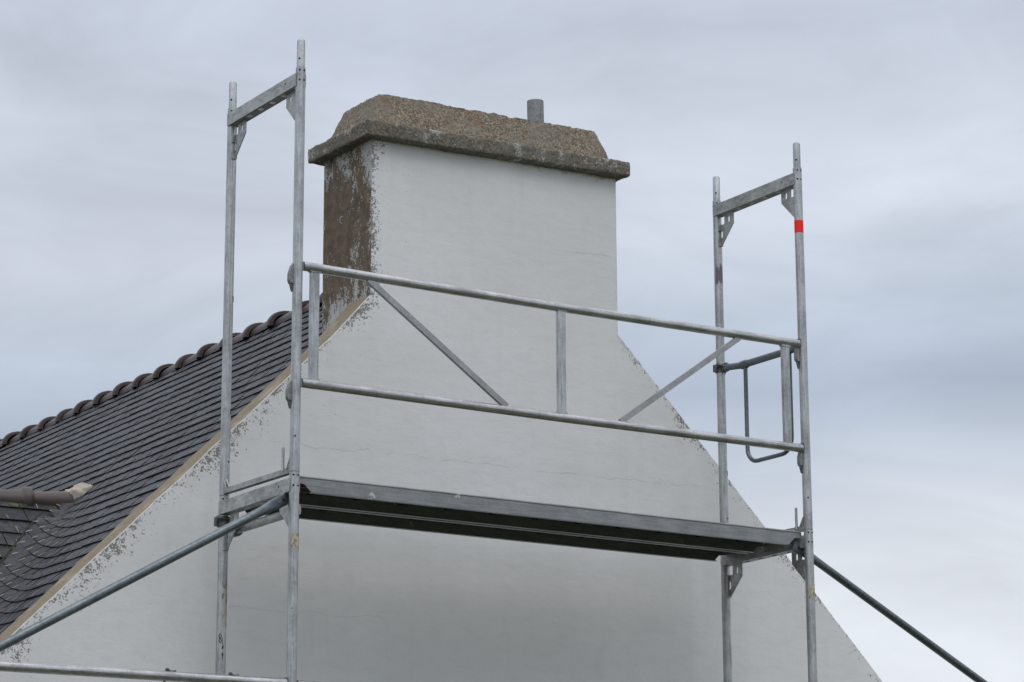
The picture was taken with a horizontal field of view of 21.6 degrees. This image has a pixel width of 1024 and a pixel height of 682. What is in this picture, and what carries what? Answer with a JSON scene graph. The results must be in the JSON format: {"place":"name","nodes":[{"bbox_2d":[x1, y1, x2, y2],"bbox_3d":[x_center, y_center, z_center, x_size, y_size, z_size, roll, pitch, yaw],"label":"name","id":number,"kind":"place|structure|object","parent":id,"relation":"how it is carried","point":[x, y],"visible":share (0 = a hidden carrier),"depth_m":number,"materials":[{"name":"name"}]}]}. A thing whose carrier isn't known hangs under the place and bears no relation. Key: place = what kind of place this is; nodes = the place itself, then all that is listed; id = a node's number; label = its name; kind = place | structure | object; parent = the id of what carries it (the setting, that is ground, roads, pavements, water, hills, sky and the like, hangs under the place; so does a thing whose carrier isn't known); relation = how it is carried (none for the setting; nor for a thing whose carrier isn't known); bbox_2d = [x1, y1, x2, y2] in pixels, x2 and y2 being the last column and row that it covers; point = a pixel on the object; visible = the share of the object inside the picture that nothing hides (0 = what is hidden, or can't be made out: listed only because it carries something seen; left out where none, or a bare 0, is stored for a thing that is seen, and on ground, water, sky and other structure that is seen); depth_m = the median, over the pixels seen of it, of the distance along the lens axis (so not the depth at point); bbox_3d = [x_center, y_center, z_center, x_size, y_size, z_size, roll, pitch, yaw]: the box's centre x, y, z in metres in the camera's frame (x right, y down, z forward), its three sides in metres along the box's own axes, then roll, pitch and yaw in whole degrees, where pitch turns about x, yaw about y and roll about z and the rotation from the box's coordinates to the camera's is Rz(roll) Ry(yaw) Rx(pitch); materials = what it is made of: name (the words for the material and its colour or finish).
{"place":"outdoors","nodes":[
{"label":"outdoors","id":0,"kind":"place"},
{"bbox_2d":[0,94,881,681],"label":"house","id":1,"kind":"structure","parent":0,"point":[100,490],"depth_m":14.52,"materials":[{"name":"white paint"}]},
{"bbox_2d":[0,0,1023,681],"label":"sky","id":2,"kind":"structure","parent":0,"point":[906,117],"materials":[{"name":"grey"}]},
{"label":"ground","id":3,"kind":"structure","parent":0,"visible":0},
{"bbox_3d":[-1.211,3.530,12.177,0.072,2.146,0.780,8,-16,-32],"label":"scaffold frame","id":4,"kind":"object","parent":3,"relation":"on","visible":0},
{"bbox_2d":[215,471,299,681],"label":"scaffold frame","id":5,"kind":"object","parent":4,"relation":"on","point":[232,507],"visible":0.98,"depth_m":12.67,"materials":[{"name":"metal"}]},
{"bbox_2d":[0,493,288,651],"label":"diagonal brace","id":6,"kind":"object","parent":5,"relation":"attached to","point":[276,503],"visible":1,"depth_m":12.09,"materials":[{"name":"grey metal"}]},
{"bbox_2d":[0,661,288,681],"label":"guardrail","id":7,"kind":"object","parent":5,"relation":"attached to","point":[75,670],"visible":1,"depth_m":11.89,"materials":[{"name":"metal"}]},
{"bbox_2d":[214,515,241,536],"bbox_3d":[-1.396,0.910,13.142,0.138,0.096,0.085,8,-16,-32],"label":"coupler","id":8,"kind":"object","parent":5,"relation":"attached to","point":[219,520],"visible":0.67,"depth_m":13.12,"materials":[{"name":"metal"}]},
{"bbox_2d":[219,39,305,495],"bbox_3d":[-1.227,-0.354,13.132,0.072,2.146,0.780,8,-16,-32],"label":"scaffold frame","id":9,"kind":"object","parent":5,"relation":"on","point":[290,89],"visible":1,"depth_m":13.10,"materials":[{"name":"metal"}]},
{"bbox_2d":[235,504,300,533],"bbox_3d":[-1.189,0.862,12.890,0.043,0.051,0.718,8,-16,-32],"label":"scaffold crossbar","id":10,"kind":"object","parent":5,"relation":"attached to","point":[266,520],"visible":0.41,"depth_m":12.87,"materials":[{"name":"metal"}]},
{"bbox_2d":[245,505,757,560],"bbox_3d":[-0.013,0.958,13.812,3.058,0.076,0.325,8,-16,-32],"label":"steel plank","id":11,"kind":"object","parent":5,"relation":"attached to","point":[478,530],"visible":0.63,"depth_m":13.92,"materials":[{"name":"grey metal"}]},
{"bbox_2d":[299,475,801,552],"bbox_3d":[0.171,0.888,13.532,3.058,0.076,0.325,8,-16,-32],"label":"steel plank","id":12,"kind":"object","parent":5,"relation":"attached to","point":[396,500],"visible":0.86,"depth_m":13.46,"materials":[{"name":"grey metal"}]},
{"bbox_3d":[1.375,3.915,13.787,0.072,2.146,0.780,8,-16,-32],"label":"scaffold frame","id":13,"kind":"object","parent":3,"relation":"on","visible":0},
{"bbox_2d":[720,529,817,681],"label":"scaffold frame","id":14,"kind":"object","parent":13,"relation":"on","point":[804,568],"visible":0.81,"depth_m":14.38,"materials":[{"name":"metal"}]},
{"bbox_2d":[712,142,812,531],"bbox_3d":[1.359,0.031,14.742,0.072,2.146,0.780,8,-16,-32],"label":"scaffold frame","id":15,"kind":"object","parent":14,"relation":"on","point":[730,207],"visible":0.91,"depth_m":14.71,"materials":[{"name":"metal"}]},
{"bbox_2d":[301,261,803,451],"bbox_3d":[0.274,0.107,13.562,3.022,0.628,0.046,8,-16,-32],"label":"guardrail","id":16,"kind":"object","parent":15,"relation":"attached to","point":[372,280],"visible":1,"depth_m":13.48,"materials":[{"name":"metal"}]},
{"bbox_2d":[713,347,794,462],"bbox_3d":[1.342,0.362,14.686,0.082,0.613,0.731,8,-16,-32],"label":"end guardrail","id":17,"kind":"object","parent":15,"relation":"attached to","point":[744,365],"visible":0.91,"depth_m":14.74,"materials":[{"name":"metal"}]},
{"bbox_2d":[792,540,987,681],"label":"diagonal brace","id":18,"kind":"object","parent":14,"relation":"attached to","point":[894,618],"visible":1,"depth_m":14.42,"materials":[{"name":"grey metal"}]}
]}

